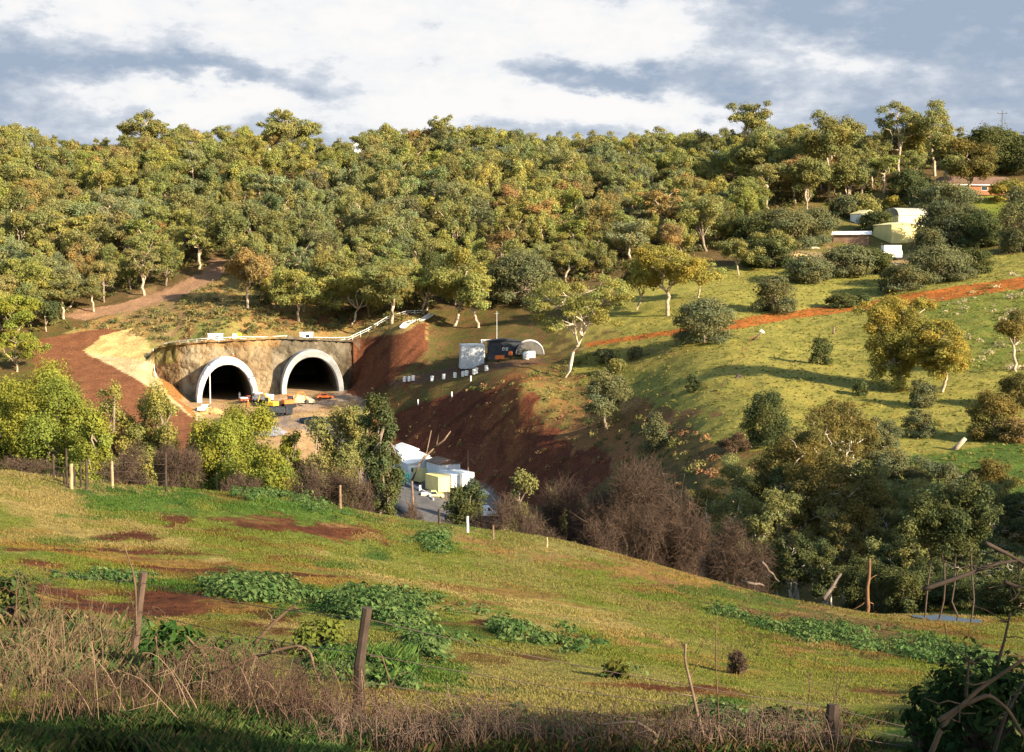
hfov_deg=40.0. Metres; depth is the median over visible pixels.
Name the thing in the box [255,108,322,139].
gum tree
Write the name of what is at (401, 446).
site shed
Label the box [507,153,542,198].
gum tree
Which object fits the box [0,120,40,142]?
gum tree
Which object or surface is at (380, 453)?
wattle tree
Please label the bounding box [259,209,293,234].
gum tree
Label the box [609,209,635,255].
gum tree
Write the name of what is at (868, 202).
olive bush
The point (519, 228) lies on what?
gum tree
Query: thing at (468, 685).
grass
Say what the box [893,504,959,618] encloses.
gum sapling
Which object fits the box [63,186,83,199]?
gum tree
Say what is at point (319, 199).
gum tree
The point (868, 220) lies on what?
olive tree
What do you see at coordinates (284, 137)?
gum tree
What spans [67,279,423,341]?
slope scrub
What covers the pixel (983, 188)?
window
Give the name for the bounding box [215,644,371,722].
bramble
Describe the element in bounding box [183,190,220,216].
gum tree
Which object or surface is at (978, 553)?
gum tree
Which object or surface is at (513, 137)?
gum tree
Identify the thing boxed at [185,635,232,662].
dry cane
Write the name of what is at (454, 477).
door
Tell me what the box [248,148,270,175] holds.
gum tree
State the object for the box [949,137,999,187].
gum tree
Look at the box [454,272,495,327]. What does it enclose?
gum tree
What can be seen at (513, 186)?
gum tree
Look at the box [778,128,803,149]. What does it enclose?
gum tree
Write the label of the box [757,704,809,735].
leafy shrub
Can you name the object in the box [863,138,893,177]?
gum tree
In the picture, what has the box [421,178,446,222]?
gum tree
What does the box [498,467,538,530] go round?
wattle tree
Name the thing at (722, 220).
gum tree
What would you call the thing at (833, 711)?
wire fence
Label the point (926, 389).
pasture bush
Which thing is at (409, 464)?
site shed
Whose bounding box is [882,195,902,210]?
golden bush
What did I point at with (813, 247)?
stone heap
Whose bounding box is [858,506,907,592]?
gum tree
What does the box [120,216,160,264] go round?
gum tree
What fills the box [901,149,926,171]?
gum tree
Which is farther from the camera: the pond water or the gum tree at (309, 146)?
the gum tree at (309, 146)
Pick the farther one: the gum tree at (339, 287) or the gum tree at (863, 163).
the gum tree at (863, 163)
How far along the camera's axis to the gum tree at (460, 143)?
556.27 m
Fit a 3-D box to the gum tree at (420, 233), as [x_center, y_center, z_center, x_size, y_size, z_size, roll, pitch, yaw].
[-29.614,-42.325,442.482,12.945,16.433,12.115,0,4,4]
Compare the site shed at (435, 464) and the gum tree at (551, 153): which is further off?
the gum tree at (551, 153)
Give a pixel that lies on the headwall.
(179, 366)
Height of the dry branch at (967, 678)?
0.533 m
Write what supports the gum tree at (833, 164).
on the ground at (388, 357)
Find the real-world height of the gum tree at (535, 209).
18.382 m
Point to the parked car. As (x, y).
(322, 395)
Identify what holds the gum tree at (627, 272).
on the ground at (388, 357)
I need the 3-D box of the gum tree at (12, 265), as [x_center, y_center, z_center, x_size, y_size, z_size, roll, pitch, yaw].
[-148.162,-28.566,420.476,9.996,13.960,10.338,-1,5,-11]
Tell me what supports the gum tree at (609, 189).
on the ground at (388, 357)
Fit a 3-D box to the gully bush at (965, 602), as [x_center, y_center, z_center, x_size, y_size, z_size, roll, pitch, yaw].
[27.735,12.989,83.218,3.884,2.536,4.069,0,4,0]
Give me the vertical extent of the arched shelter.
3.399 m
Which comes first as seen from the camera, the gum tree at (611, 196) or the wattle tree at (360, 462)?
the wattle tree at (360, 462)
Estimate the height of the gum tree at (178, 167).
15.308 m
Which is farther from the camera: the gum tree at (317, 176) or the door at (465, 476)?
the gum tree at (317, 176)
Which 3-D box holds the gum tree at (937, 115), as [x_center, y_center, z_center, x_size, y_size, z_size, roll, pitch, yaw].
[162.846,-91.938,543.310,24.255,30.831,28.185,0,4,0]
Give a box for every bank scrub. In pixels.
[393,348,619,420]
[580,409,719,493]
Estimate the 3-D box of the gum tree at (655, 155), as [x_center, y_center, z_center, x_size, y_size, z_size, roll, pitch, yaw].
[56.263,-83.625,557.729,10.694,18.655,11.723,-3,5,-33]
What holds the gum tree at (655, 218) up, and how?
on the ground at (388, 357)
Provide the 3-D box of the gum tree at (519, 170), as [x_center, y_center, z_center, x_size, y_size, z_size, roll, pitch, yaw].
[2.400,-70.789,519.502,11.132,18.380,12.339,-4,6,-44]
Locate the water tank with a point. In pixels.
(525, 355)
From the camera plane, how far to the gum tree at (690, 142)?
587.18 m
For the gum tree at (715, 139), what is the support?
on the ground at (388, 357)
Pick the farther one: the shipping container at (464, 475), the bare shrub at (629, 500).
the shipping container at (464, 475)
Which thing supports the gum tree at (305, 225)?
on the ground at (388, 357)
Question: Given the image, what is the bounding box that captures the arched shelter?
[516,339,543,353]
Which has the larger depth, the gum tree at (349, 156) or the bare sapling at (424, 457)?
the gum tree at (349, 156)
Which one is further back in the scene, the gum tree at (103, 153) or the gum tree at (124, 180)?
the gum tree at (103, 153)
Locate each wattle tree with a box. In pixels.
[0,353,87,471]
[0,370,116,477]
[61,406,113,482]
[96,378,145,483]
[124,378,184,486]
[178,412,250,491]
[200,399,280,475]
[231,438,299,496]
[279,428,304,494]
[298,403,371,508]
[352,403,367,483]
[354,388,407,516]
[439,476,487,527]
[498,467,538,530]
[538,486,567,537]
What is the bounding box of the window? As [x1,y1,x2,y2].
[981,186,987,190]
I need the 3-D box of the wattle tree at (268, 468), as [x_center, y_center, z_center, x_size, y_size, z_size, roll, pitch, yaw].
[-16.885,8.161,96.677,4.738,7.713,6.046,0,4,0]
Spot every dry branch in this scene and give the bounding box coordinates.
[922,554,1023,591]
[924,692,1023,737]
[929,658,1023,751]
[944,623,1004,697]
[967,597,1023,667]
[980,541,1023,582]
[985,682,1023,751]
[989,580,1023,601]
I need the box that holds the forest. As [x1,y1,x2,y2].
[0,122,1023,282]
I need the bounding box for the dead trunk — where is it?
[852,558,878,613]
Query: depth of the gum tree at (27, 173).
505.59 m
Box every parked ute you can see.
[197,404,209,410]
[239,395,252,401]
[421,490,443,498]
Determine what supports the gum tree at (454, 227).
on the ground at (388, 357)
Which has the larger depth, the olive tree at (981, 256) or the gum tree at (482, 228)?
the gum tree at (482, 228)
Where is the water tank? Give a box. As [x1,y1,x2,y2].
[523,352,528,358]
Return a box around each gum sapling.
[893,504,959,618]
[906,492,977,619]
[917,483,984,620]
[938,477,1005,621]
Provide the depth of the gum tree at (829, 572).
99.77 m
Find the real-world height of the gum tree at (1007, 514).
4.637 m
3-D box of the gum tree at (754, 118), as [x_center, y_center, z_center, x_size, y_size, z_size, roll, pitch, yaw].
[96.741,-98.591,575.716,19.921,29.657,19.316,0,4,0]
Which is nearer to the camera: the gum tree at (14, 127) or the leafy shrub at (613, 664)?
the leafy shrub at (613, 664)
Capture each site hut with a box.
[208,333,222,340]
[299,332,312,337]
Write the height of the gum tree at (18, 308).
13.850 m
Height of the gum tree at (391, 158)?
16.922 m
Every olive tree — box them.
[487,247,561,307]
[670,290,738,344]
[723,210,788,249]
[739,232,803,267]
[748,272,801,315]
[752,205,826,249]
[783,251,834,284]
[790,201,843,246]
[818,241,880,277]
[825,193,864,216]
[850,243,895,273]
[854,209,897,232]
[873,262,931,292]
[896,240,983,284]
[906,177,984,215]
[907,225,948,255]
[909,196,983,247]
[947,204,1003,248]
[948,245,996,273]
[992,181,1023,254]
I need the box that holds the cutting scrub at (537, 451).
[390,386,598,494]
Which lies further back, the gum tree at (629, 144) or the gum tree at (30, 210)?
the gum tree at (629, 144)
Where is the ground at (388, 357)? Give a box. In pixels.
[0,135,1023,751]
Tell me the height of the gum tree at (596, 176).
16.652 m
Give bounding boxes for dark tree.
[738,384,793,449]
[884,163,936,205]
[962,119,1021,174]
[995,135,1023,174]
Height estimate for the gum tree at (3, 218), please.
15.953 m
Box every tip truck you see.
[252,392,273,403]
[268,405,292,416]
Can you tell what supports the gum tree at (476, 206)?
on the ground at (388, 357)
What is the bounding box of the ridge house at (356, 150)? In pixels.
[352,143,363,158]
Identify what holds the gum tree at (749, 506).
on the ground at (388, 357)
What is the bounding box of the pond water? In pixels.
[911,615,982,622]
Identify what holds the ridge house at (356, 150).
on the ground at (388, 357)
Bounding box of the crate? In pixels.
[528,351,534,357]
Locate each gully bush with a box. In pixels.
[834,548,881,611]
[856,559,907,613]
[881,566,931,613]
[899,554,952,610]
[924,567,976,610]
[947,574,996,610]
[974,577,1022,614]
[991,569,1023,616]
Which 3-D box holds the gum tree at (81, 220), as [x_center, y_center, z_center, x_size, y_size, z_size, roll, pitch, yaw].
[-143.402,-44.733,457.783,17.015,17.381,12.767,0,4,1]
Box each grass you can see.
[0,469,1023,751]
[0,470,1023,751]
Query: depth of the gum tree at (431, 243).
422.37 m
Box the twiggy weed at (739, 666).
[726,648,752,674]
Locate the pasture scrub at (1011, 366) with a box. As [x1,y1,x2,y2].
[910,270,1023,369]
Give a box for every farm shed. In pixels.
[831,231,872,245]
[850,210,873,222]
[872,222,916,242]
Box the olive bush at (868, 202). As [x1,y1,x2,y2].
[844,191,882,216]
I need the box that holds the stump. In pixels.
[952,437,966,449]
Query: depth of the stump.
197.05 m
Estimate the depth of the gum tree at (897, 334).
247.81 m
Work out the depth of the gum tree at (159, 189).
496.44 m
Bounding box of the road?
[299,417,451,523]
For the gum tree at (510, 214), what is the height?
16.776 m
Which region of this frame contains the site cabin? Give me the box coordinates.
[401,473,410,482]
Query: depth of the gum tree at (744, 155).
526.50 m
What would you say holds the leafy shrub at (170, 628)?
on the ground at (388, 357)
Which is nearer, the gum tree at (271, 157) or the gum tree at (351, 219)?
the gum tree at (351, 219)
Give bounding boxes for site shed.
[394,442,419,451]
[396,449,429,457]
[398,455,431,482]
[425,456,460,472]
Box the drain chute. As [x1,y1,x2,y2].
[400,313,435,327]
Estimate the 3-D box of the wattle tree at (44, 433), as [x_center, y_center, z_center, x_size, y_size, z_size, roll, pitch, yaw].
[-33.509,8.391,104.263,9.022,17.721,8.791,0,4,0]
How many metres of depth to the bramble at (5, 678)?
14.59 m
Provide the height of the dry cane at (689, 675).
1.052 m
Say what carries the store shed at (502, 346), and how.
on the ground at (388, 357)
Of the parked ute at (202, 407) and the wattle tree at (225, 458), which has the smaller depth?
the wattle tree at (225, 458)
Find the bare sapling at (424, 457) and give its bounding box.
[411,424,450,507]
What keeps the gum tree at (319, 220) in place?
on the ground at (388, 357)
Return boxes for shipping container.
[413,467,426,481]
[425,473,449,492]
[437,470,461,487]
[449,469,473,486]
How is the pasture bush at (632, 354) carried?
on the ground at (388, 357)
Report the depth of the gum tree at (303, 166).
518.61 m
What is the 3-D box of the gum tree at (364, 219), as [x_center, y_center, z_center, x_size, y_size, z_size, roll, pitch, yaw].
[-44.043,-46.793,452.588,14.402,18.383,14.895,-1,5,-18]
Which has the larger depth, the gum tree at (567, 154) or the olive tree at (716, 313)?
the gum tree at (567, 154)
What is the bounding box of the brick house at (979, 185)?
[928,177,1009,194]
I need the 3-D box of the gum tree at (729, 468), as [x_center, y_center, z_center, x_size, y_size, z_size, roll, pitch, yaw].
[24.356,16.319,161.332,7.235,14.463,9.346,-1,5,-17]
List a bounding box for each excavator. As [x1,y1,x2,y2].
[255,393,279,407]
[281,392,308,406]
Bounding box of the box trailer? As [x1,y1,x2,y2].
[881,245,901,259]
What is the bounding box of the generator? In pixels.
[232,333,241,338]
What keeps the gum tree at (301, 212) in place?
on the ground at (388, 357)
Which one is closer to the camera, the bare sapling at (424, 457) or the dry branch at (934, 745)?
the dry branch at (934, 745)
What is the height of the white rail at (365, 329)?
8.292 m
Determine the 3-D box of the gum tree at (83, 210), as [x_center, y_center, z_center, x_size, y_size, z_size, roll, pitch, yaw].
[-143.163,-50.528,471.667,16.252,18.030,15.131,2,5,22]
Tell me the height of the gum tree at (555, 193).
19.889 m
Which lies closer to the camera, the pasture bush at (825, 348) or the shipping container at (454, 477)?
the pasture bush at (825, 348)
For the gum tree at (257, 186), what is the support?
on the ground at (388, 357)
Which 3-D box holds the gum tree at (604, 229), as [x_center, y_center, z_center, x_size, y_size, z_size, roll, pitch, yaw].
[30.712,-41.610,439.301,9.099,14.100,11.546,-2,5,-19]
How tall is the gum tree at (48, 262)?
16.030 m
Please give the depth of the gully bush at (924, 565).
88.73 m
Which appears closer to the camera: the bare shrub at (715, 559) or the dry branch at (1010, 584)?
the dry branch at (1010, 584)
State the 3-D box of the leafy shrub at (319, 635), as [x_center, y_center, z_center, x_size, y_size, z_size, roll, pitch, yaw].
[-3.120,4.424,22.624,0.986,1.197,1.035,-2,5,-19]
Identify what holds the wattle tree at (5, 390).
on the ground at (388, 357)
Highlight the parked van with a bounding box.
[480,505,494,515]
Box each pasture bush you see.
[592,348,619,363]
[605,358,627,373]
[626,346,643,359]
[685,374,703,390]
[808,336,833,364]
[823,292,858,308]
[852,381,868,395]
[855,292,871,303]
[900,407,938,438]
[904,376,938,408]
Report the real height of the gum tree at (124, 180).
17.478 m
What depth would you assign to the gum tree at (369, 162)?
548.67 m
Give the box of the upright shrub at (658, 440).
[643,408,668,452]
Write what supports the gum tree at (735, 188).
on the ground at (388, 357)
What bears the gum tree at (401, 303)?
on the ground at (388, 357)
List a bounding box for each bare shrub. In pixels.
[0,452,73,475]
[92,425,157,485]
[149,436,207,488]
[220,470,263,491]
[282,454,339,504]
[328,454,378,512]
[400,496,423,519]
[469,508,496,529]
[478,489,549,535]
[515,513,566,539]
[534,473,589,544]
[566,474,618,550]
[570,451,687,570]
[583,512,624,554]
[628,472,688,570]
[651,483,717,576]
[697,510,779,595]
[715,432,751,453]
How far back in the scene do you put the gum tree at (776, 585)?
117.18 m
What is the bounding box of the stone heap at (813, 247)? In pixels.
[797,245,820,248]
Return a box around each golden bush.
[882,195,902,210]
[986,178,1023,201]
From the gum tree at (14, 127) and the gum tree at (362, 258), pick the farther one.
the gum tree at (14, 127)
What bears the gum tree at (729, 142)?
on the ground at (388, 357)
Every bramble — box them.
[0,541,117,668]
[0,593,107,694]
[0,619,127,723]
[1,646,213,721]
[3,573,165,656]
[40,637,288,718]
[123,611,309,701]
[175,634,370,722]
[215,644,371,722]
[225,656,424,733]
[291,686,514,751]
[417,676,537,745]
[463,691,698,751]
[630,689,874,751]
[793,632,875,729]
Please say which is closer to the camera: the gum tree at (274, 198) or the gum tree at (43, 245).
the gum tree at (43, 245)
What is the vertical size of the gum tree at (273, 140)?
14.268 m
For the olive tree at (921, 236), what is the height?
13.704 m
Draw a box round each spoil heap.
[199,407,222,414]
[282,394,315,402]
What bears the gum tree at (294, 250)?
on the ground at (388, 357)
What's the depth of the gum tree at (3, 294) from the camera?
391.60 m
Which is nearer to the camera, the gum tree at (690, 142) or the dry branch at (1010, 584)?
the dry branch at (1010, 584)
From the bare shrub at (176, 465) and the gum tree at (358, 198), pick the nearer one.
the bare shrub at (176, 465)
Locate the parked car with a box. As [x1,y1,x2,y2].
[316,393,333,398]
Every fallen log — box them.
[740,579,764,585]
[761,561,779,581]
[822,573,841,600]
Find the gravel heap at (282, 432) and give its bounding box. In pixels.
[255,426,286,435]
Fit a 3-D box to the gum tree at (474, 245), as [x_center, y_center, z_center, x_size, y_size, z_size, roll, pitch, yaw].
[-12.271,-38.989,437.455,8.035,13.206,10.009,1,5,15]
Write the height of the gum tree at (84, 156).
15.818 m
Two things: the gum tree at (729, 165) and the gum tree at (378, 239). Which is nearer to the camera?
the gum tree at (378, 239)
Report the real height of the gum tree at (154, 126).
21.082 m
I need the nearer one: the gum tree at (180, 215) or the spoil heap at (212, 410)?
the spoil heap at (212, 410)
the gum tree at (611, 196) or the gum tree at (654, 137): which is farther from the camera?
the gum tree at (654, 137)
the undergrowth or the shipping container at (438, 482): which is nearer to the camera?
the shipping container at (438, 482)
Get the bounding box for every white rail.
[153,335,286,348]
[314,310,425,339]
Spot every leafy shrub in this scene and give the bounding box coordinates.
[0,565,42,619]
[135,619,216,683]
[207,634,254,655]
[286,615,351,654]
[601,656,631,679]
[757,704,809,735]
[899,685,945,751]
[916,636,1023,751]
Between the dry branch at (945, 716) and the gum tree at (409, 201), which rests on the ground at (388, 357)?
the gum tree at (409, 201)
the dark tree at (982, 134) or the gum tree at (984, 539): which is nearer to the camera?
the gum tree at (984, 539)
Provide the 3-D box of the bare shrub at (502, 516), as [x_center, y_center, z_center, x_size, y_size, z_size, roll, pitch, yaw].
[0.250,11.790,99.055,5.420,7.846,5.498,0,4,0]
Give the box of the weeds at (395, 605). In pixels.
[49,485,1014,747]
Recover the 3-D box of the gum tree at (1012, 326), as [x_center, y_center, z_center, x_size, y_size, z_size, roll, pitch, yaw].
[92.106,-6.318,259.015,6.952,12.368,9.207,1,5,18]
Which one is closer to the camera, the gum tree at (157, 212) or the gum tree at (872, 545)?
the gum tree at (872, 545)
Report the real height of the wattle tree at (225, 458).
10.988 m
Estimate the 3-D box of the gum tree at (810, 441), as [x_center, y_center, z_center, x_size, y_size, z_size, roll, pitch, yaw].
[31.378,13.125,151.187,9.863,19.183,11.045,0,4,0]
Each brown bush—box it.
[960,388,1022,440]
[995,369,1023,406]
[996,416,1023,443]
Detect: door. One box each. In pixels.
[420,470,423,480]
[439,478,443,491]
[444,477,448,490]
[452,475,456,486]
[463,474,467,485]
[468,473,473,484]
[906,216,911,222]
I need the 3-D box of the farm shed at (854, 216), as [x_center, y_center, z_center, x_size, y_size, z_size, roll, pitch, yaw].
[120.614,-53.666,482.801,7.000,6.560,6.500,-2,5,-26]
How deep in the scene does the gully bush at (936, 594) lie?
84.97 m
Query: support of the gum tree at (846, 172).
on the ground at (388, 357)
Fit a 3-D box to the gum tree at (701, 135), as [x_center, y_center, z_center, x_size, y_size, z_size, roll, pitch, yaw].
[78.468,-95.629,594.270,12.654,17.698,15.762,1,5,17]
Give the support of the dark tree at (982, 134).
on the ground at (388, 357)
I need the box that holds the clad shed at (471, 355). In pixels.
[459,343,484,368]
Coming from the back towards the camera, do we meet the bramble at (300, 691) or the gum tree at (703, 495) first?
the gum tree at (703, 495)
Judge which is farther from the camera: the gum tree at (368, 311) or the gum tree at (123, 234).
the gum tree at (123, 234)
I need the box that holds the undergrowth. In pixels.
[0,132,1022,330]
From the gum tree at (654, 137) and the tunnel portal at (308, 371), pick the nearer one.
the tunnel portal at (308, 371)
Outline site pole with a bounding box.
[208,365,210,402]
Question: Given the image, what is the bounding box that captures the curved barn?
[886,208,927,226]
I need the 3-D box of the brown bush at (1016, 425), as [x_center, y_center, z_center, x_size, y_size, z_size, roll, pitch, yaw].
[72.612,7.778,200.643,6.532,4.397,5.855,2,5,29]
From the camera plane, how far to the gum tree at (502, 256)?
404.43 m
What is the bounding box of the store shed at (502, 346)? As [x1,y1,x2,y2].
[486,338,521,360]
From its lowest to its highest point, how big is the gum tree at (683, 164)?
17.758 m
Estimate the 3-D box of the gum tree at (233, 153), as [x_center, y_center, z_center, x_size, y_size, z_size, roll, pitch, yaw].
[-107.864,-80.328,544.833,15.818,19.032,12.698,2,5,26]
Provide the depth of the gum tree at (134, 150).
562.16 m
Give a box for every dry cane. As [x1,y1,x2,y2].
[115,543,137,635]
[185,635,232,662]
[216,642,337,706]
[252,604,307,644]
[367,652,403,707]
[597,721,660,745]
[667,643,705,735]
[715,616,734,739]
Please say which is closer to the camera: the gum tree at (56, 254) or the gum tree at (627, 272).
the gum tree at (627, 272)
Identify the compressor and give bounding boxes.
[495,355,503,360]
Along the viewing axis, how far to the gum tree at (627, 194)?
499.98 m
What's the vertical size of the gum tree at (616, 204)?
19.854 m
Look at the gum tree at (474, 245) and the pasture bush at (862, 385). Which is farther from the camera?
the gum tree at (474, 245)
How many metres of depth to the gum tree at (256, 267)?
395.28 m
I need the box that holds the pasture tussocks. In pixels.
[565,252,1023,485]
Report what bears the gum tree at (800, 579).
on the ground at (388, 357)
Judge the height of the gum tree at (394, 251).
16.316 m
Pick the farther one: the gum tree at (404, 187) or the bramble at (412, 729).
the gum tree at (404, 187)
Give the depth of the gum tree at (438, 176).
500.08 m
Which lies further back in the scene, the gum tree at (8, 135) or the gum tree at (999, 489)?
the gum tree at (8, 135)
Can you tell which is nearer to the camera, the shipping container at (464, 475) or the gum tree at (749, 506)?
the gum tree at (749, 506)
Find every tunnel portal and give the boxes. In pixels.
[196,356,257,402]
[280,349,343,393]
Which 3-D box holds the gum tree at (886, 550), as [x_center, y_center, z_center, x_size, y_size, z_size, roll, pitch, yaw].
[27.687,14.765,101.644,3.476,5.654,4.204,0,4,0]
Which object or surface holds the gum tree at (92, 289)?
on the ground at (388, 357)
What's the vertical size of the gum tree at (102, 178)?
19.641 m
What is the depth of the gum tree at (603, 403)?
267.13 m
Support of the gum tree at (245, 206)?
on the ground at (388, 357)
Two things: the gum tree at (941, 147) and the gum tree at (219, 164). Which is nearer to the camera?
the gum tree at (941, 147)
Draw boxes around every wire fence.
[33,565,913,747]
[52,448,547,546]
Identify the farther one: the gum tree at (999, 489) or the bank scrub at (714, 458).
the bank scrub at (714, 458)
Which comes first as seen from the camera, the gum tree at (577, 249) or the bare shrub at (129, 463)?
the bare shrub at (129, 463)
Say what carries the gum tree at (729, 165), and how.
on the ground at (388, 357)
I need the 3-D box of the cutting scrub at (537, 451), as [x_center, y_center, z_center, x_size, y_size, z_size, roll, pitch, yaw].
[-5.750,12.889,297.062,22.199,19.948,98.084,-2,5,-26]
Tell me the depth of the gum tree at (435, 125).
610.03 m
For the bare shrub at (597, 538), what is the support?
on the ground at (388, 357)
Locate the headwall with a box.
[154,336,360,401]
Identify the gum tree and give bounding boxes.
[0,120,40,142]
[0,128,22,163]
[0,136,29,156]
[0,153,24,176]
[0,163,28,189]
[0,176,8,197]
[0,185,37,238]
[0,210,50,244]
[0,213,21,240]
[0,234,23,258]
[0,239,47,266]
[0,257,27,293]
[0,273,23,318]
[0,291,9,329]
[0,294,44,337]
[0,328,51,371]
[6,177,45,205]
[12,165,50,190]
[12,259,66,312]
[14,280,46,324]
[21,146,50,170]
[21,245,49,288]
[22,203,40,247]
[23,203,64,256]
[26,256,83,301]
[27,135,58,169]
[30,176,54,191]
[36,239,57,264]
[38,187,68,206]
[38,277,80,318]
[38,299,64,330]
[44,144,79,179]
[44,233,68,258]
[45,198,74,241]
[45,212,95,239]
[48,167,78,199]
[50,263,89,309]
[52,250,73,272]
[58,228,87,261]
[59,179,83,199]
[59,199,107,225]
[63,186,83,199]
[65,241,99,273]
[72,218,119,273]
[74,150,97,186]
[74,262,93,285]
[75,157,106,187]
[75,187,100,203]
[75,277,105,311]
[80,194,124,239]
[81,169,118,201]
[90,260,117,301]
[93,146,121,170]
[94,243,128,280]
[104,210,150,263]
[106,156,139,187]
[107,185,138,203]
[110,148,137,188]
[112,171,138,195]
[112,200,144,255]
[115,108,179,136]
[116,255,137,289]
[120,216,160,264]
[123,231,162,279]
[123,245,163,295]
[126,140,144,157]
[136,162,161,184]
[137,178,167,204]
[140,200,171,230]
[143,145,189,173]
[145,140,173,180]
[145,170,178,197]
[147,241,182,285]
[153,225,184,272]
[159,127,183,140]
[160,161,190,177]
[161,183,194,224]
[164,189,204,244]
[169,208,192,249]
[176,223,217,268]
[177,124,191,136]
[178,131,215,152]
[178,143,205,183]
[180,198,225,250]
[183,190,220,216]
[193,137,228,172]
[196,178,220,213]
[197,157,227,183]
[201,165,226,197]
[207,202,250,262]
[216,144,248,180]
[216,194,231,211]
[220,177,242,200]
[222,136,256,162]
[222,247,275,309]
[223,230,250,273]
[226,157,261,200]
[230,189,256,201]
[233,125,253,143]
[233,198,266,234]
[234,135,265,166]
[243,168,269,198]
[245,189,284,234]
[245,231,277,283]
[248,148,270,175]
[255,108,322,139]
[255,222,275,247]
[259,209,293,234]
[259,250,286,283]
[260,130,281,147]
[260,147,287,191]
[260,269,285,308]
[267,223,294,265]
[268,266,326,321]
[269,179,297,217]
[277,234,300,269]
[279,132,303,148]
[283,241,316,289]
[286,213,329,271]
[287,266,320,311]
[288,134,315,166]
[288,175,322,216]
[290,159,331,187]
[290,203,307,224]
[303,168,329,197]
[303,188,325,212]
[303,201,339,225]
[304,208,337,243]
[305,229,345,257]
[305,263,335,303]
[310,251,359,306]
[312,266,387,324]
[313,243,344,272]
[316,158,348,189]
[318,144,343,170]
[324,181,350,225]
[326,185,366,216]
[333,243,356,259]
[339,162,368,193]
[339,203,371,248]
[340,142,359,171]
[342,189,375,216]
[342,224,371,247]
[350,265,380,315]
[351,230,389,265]
[354,202,397,251]
[354,247,374,269]
[355,208,407,245]
[357,258,416,324]
[358,135,390,162]
[360,167,399,200]
[361,157,382,172]
[365,195,403,216]
[370,243,406,264]
[371,171,399,199]
[372,151,402,180]
[372,257,394,304]
[377,236,409,263]
[379,266,413,310]
[382,135,412,167]
[388,143,417,178]
[388,233,418,260]
[389,209,418,240]
[394,175,419,210]
[398,195,429,222]
[398,216,437,264]
[407,246,452,309]
[407,257,424,295]
[408,237,443,274]
[409,263,436,313]
[411,134,429,158]
[411,159,439,207]
[411,164,449,213]
[420,150,446,163]
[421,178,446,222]
[426,127,451,151]
[427,114,456,156]
[428,200,458,235]
[428,246,490,325]
[432,180,467,204]
[435,229,457,256]
[440,200,471,243]
[441,156,469,183]
[444,136,468,180]
[450,262,467,305]
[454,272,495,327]
[455,185,490,221]
[458,150,484,178]
[461,134,496,153]
[461,229,484,253]
[462,195,494,235]
[464,249,495,276]
[465,157,488,182]
[467,222,487,248]
[468,125,498,147]
[474,161,503,204]
[476,183,497,209]
[481,148,512,187]
[482,269,499,299]
[485,230,515,258]
[488,137,515,150]
[490,207,522,254]
[493,183,523,205]
[494,198,532,242]
[497,214,534,242]
[497,237,538,257]
[497,244,527,297]
[500,176,525,194]
[501,134,525,151]
[501,159,534,190]
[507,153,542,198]
[511,141,538,159]
[521,197,558,243]
[523,189,561,217]
[524,273,635,377]
[525,148,558,171]
[525,206,557,244]
[528,174,564,204]
[530,240,551,259]
[535,143,561,171]
[547,231,570,269]
[548,217,591,241]
[549,135,574,157]
[551,243,587,281]
[553,146,590,171]
[555,180,582,215]
[558,171,596,196]
[563,186,586,217]
[564,238,589,274]
[566,160,591,185]
[567,136,605,158]
[580,153,603,184]
[580,231,613,270]
[581,199,614,242]
[581,367,633,429]
[582,193,623,221]
[586,140,615,163]
[587,241,617,273]
[592,158,627,181]
[593,220,620,252]
[594,164,624,193]
[595,181,616,199]
[596,188,620,203]
[601,149,628,167]
[606,217,649,261]
[607,161,650,207]
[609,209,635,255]
[611,184,632,207]
[617,159,652,190]
[617,254,660,309]
[619,204,648,221]
[620,137,635,154]
[621,182,648,216]
[623,242,712,315]
[625,222,657,253]
[635,187,684,242]
[638,142,669,185]
[641,129,668,151]
[647,214,664,249]
[656,146,688,168]
[656,165,677,185]
[659,133,698,154]
[659,222,685,251]
[662,154,695,176]
[664,209,698,253]
[672,174,706,195]
[675,188,717,244]
[680,487,723,577]
[681,194,725,251]
[684,254,726,297]
[685,128,712,156]
[693,149,726,187]
[694,140,714,156]
[699,452,759,574]
[700,173,729,220]
[704,132,725,150]
[705,486,765,584]
[707,506,750,585]
[708,146,734,182]
[713,127,732,147]
[714,238,765,274]
[715,199,743,239]
[717,181,755,218]
[724,125,787,176]
[725,100,772,138]
[726,129,748,145]
[728,184,759,217]
[728,453,812,579]
[731,176,774,215]
[731,514,785,594]
[741,484,807,592]
[747,228,801,266]
[750,158,787,208]
[757,463,801,594]
[761,409,852,579]
[766,142,810,191]
[767,129,788,146]
[768,502,818,599]
[776,153,803,203]
[777,154,833,208]
[777,530,818,598]
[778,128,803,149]
[783,460,887,604]
[788,129,823,151]
[790,109,867,200]
[790,505,852,603]
[803,537,847,605]
[805,397,895,475]
[809,155,829,188]
[810,141,839,163]
[816,476,898,594]
[819,511,870,603]
[821,152,870,194]
[825,162,837,196]
[834,515,878,564]
[840,459,872,479]
[841,148,878,186]
[850,134,873,150]
[851,289,938,392]
[855,157,876,193]
[856,415,904,450]
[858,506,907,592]
[861,144,895,186]
[862,464,899,509]
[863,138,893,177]
[864,536,897,594]
[865,448,932,485]
[869,152,904,192]
[872,477,940,545]
[873,100,931,170]
[873,542,914,572]
[878,135,899,163]
[884,529,960,570]
[896,130,932,170]
[899,460,985,503]
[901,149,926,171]
[903,97,963,175]
[910,549,973,575]
[914,318,974,391]
[925,132,965,182]
[926,542,986,569]
[937,483,1000,507]
[940,559,1023,579]
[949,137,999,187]
[959,504,1023,559]
[967,457,1023,494]
[974,524,995,549]
[975,531,1023,557]
[980,479,1015,529]
[987,548,1023,581]
[993,309,1023,371]
[993,489,1023,518]
[997,518,1023,552]
[999,503,1023,521]

